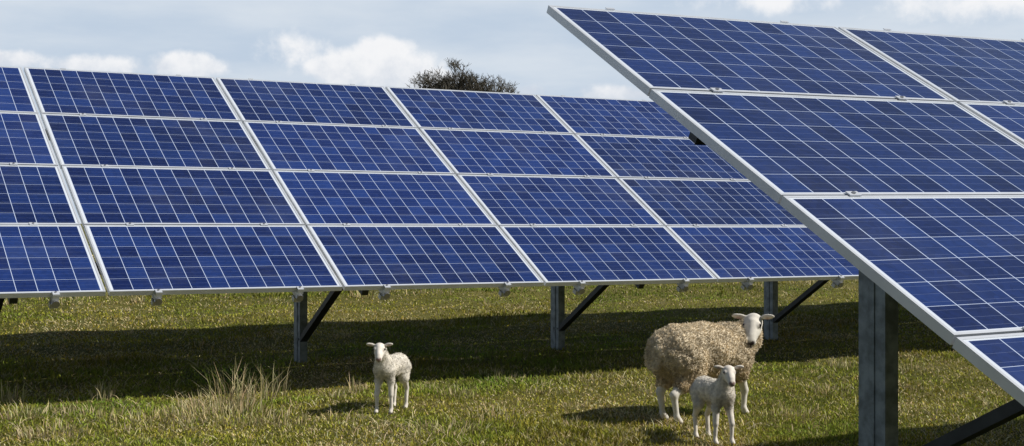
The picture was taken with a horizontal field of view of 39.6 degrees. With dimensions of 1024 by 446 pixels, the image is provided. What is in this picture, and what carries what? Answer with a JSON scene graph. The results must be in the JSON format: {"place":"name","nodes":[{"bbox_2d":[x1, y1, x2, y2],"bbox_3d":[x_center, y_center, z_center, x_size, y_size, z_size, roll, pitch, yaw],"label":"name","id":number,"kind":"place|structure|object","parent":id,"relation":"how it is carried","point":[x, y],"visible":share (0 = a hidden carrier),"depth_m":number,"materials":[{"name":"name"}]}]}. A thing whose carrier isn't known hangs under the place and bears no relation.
{"place":"outdoors","nodes":[
{"label":"outdoors","id":0,"kind":"place"},
{"bbox_2d":[0,224,1023,445],"bbox_3d":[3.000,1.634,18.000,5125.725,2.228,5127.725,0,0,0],"label":"ground","id":1,"kind":"structure","parent":0,"point":[346,300],"depth_m":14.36,"materials":[{"name":"green plant"}]},
{"bbox_2d":[366,343,411,413],"bbox_3d":[-0.949,1.182,10.947,0.221,0.551,0.618,0,0,21],"label":"lamb","id":2,"kind":"object","parent":1,"relation":"on","point":[387,367],"visible":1,"depth_m":10.83,"materials":[{"name":"fur"}]},
{"bbox_2d":[0,66,858,362],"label":"solar panel array","id":3,"kind":"object","parent":1,"relation":"on","point":[200,184],"visible":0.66,"depth_m":13.29,"materials":[{"name":"blue glass"}]},
{"bbox_2d":[405,58,519,92],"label":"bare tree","id":4,"kind":"object","parent":1,"relation":"on","point":[465,83],"visible":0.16,"depth_m":58.87,"materials":[{"name":"green plant"}]},
{"bbox_2d":[643,313,774,423],"bbox_3d":[1.495,1.121,11.053,1.193,0.814,0.531,0,0,-40],"label":"sheep","id":5,"kind":"object","parent":1,"relation":"on","point":[680,358],"visible":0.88,"depth_m":10.83},
{"bbox_2d":[689,365,743,444],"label":"lamb","id":6,"kind":"object","parent":1,"relation":"on","point":[717,394],"visible":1,"depth_m":9.90,"materials":[{"name":"fur"}]},
{"bbox_2d":[547,5,1023,445],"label":"solar panel array","id":7,"kind":"object","parent":1,"relation":"on","point":[887,164],"visible":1,"depth_m":6.20,"materials":[{"name":"blue glass"}]},
{"bbox_2d":[0,0,1023,223],"label":"sky","id":8,"kind":"structure","parent":0,"point":[384,43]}
]}

